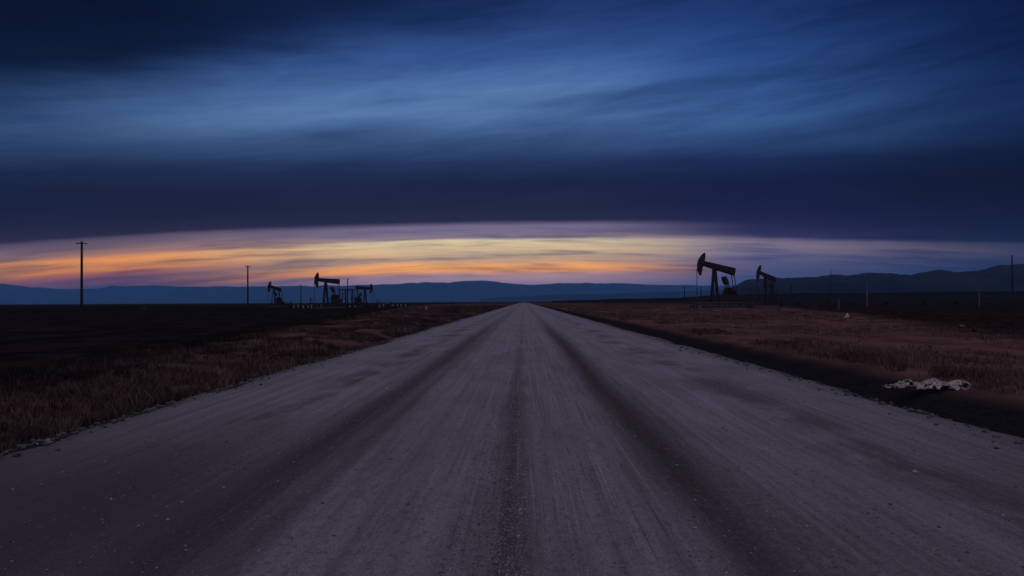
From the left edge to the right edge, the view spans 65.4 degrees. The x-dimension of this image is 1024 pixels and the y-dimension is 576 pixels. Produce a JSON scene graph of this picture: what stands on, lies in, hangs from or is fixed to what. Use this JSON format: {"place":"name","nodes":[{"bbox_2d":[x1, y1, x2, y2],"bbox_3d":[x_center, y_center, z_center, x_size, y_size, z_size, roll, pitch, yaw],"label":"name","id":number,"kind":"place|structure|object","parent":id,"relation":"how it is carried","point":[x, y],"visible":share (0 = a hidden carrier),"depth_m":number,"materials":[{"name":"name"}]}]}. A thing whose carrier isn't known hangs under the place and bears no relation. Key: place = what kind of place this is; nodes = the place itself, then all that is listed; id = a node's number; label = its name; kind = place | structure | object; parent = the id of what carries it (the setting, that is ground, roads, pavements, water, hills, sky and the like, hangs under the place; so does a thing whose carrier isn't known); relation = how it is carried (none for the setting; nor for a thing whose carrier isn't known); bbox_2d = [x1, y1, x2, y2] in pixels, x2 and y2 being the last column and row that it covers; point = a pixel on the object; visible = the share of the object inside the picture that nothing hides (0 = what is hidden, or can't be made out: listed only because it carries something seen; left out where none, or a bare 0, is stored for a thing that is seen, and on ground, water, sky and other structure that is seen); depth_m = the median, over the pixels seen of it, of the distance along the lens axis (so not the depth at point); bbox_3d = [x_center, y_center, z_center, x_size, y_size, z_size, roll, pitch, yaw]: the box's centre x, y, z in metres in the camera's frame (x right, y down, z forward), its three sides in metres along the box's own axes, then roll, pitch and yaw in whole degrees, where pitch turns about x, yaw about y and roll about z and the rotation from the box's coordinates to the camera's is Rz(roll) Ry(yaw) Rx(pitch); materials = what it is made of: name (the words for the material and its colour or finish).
{"place":"outdoors","nodes":[
{"label":"outdoors","id":0,"kind":"place"},
{"bbox_2d":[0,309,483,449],"bbox_3d":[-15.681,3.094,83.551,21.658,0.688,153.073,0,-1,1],"label":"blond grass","id":1,"kind":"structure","parent":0,"point":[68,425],"depth_m":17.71,"materials":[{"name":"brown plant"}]},
{"bbox_2d":[0,281,733,303],"bbox_3d":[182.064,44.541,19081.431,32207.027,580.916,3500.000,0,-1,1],"label":"hills","id":2,"kind":"structure","parent":0,"point":[468,291],"depth_m":18342.56,"materials":[{"name":"blue"}]},
{"bbox_2d":[438,392,535,575],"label":"track gravel","id":3,"kind":"structure","parent":0,"point":[504,522],"depth_m":6.07,"materials":[{"name":"grey gravel"}]},
{"bbox_2d":[0,302,1023,575],"bbox_3d":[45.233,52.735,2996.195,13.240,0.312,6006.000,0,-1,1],"label":"road","id":4,"kind":"structure","parent":0,"point":[688,404],"depth_m":7.33,"materials":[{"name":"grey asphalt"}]},
{"bbox_2d":[0,301,1023,455],"bbox_3d":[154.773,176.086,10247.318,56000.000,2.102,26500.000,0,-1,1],"label":"ground","id":5,"kind":"structure","parent":0,"point":[30,334],"depth_m":36.83,"materials":[{"name":"soil"}]},
{"bbox_2d":[76,241,87,313],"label":"utility pole","id":6,"kind":"object","parent":5,"relation":"on","point":[81,285],"visible":0.94,"depth_m":117.89,"materials":[{"name":"brown wood"}]},
{"bbox_2d":[245,265,248,309],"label":"utility pole","id":7,"kind":"object","parent":5,"relation":"on","point":[247,289],"visible":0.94,"depth_m":190.88,"materials":[{"name":"brown wood"}]},
{"bbox_2d":[0,305,506,449],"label":"verge grass","id":8,"kind":"structure","parent":5,"relation":"on","point":[29,433],"depth_m":18.79,"materials":[{"name":"brown plant"}]},
{"bbox_2d":[266,281,286,306],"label":"pump jack","id":9,"kind":"object","parent":5,"relation":"on","point":[278,301],"visible":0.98,"depth_m":327.04,"materials":[{"name":"metal"}]},
{"bbox_2d":[313,273,346,307],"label":"pump jack","id":10,"kind":"object","parent":5,"relation":"on","point":[336,301],"visible":0.97,"depth_m":226.58,"materials":[{"name":"metal"}]},
{"bbox_2d":[339,289,358,306],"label":"pipe rack","id":11,"kind":"object","parent":5,"relation":"on","point":[352,296],"visible":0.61,"depth_m":250.73,"materials":[{"name":"metal"}]},
{"bbox_2d":[353,284,373,306],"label":"pump jack","id":12,"kind":"object","parent":5,"relation":"on","point":[370,288],"visible":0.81,"depth_m":264.56,"materials":[{"name":"metal"}]},
{"bbox_2d":[378,301,393,306],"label":"pickup truck","id":13,"kind":"object","parent":5,"relation":"on","point":[387,303],"visible":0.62,"depth_m":261.76,"materials":[{"name":"metal"}]},
{"bbox_2d":[0,313,1023,457],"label":"roadside rubble","id":14,"kind":"object","parent":5,"relation":"on","point":[45,442],"visible":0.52,"depth_m":12.09,"materials":[{"name":"grey gravel"}]},
{"bbox_2d":[695,302,743,308],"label":"pipe rail","id":15,"kind":"object","parent":5,"relation":"on","point":[711,305],"visible":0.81,"depth_m":139.38,"materials":[{"name":"metal"}]},
{"bbox_2d":[693,253,746,308],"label":"pump jack","id":16,"kind":"object","parent":5,"relation":"on","point":[730,294],"visible":0.89,"depth_m":149.24,"materials":[{"name":"metal"}]},
{"bbox_2d":[755,265,782,305],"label":"pump jack","id":17,"kind":"object","parent":5,"relation":"on","point":[759,272],"visible":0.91,"depth_m":203.42,"materials":[{"name":"metal"}]},
{"bbox_2d":[771,278,774,305],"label":"pipe stand","id":18,"kind":"object","parent":5,"relation":"on","point":[773,291],"visible":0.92,"depth_m":194.98,"materials":[{"name":"metal"}]},
{"bbox_2d":[790,284,791,304],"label":"utility pole","id":19,"kind":"object","parent":5,"relation":"on","point":[790,295],"visible":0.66,"depth_m":248.65,"materials":[{"name":"brown wood"}]},
{"bbox_2d":[866,280,867,306],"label":"utility pole","id":20,"kind":"object","parent":5,"relation":"on","point":[866,293],"visible":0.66,"depth_m":188.70,"materials":[{"name":"brown wood"}]},
{"bbox_2d":[882,378,969,389],"bbox_3d":[7.735,1.758,14.664,1.744,0.209,0.750,0,-1,4],"label":"crumpled sheet","id":21,"kind":"object","parent":5,"relation":"on","point":[938,384],"visible":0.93,"depth_m":14.57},
{"bbox_2d":[1011,255,1013,306],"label":"utility pole","id":22,"kind":"object","parent":5,"relation":"on","point":[1012,280],"visible":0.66,"depth_m":163.40,"materials":[{"name":"brown wood"}]},
{"bbox_2d":[0,0,1023,288],"label":"sky","id":23,"kind":"structure","parent":0,"point":[188,143],"materials":[{"name":"blue"}]},
{"bbox_2d":[480,290,722,301],"bbox_3d":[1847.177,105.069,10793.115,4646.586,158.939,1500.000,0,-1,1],"label":"hills","id":24,"kind":"structure","parent":0,"point":[564,297],"depth_m":10544.08,"materials":[{"name":"blue"}]},
{"bbox_2d":[538,303,1023,395],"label":"field grass","id":25,"kind":"structure","parent":0,"point":[943,372],"depth_m":37.68,"materials":[{"name":"brown plant"}]},
{"bbox_2d":[552,291,1023,302],"bbox_3d":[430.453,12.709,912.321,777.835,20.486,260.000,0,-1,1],"label":"field","id":26,"kind":"structure","parent":0,"point":[955,296],"depth_m":853.82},
{"bbox_2d":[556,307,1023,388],"bbox_3d":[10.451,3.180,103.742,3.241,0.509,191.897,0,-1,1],"label":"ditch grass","id":27,"kind":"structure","parent":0,"point":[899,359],"depth_m":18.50,"materials":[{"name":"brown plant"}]},
{"bbox_2d":[719,264,1023,294],"bbox_3d":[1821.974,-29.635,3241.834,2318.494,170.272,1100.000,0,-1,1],"label":"hills","id":28,"kind":"structure","parent":0,"point":[997,278],"depth_m":3020.47,"materials":[{"name":"blue"}]}
]}

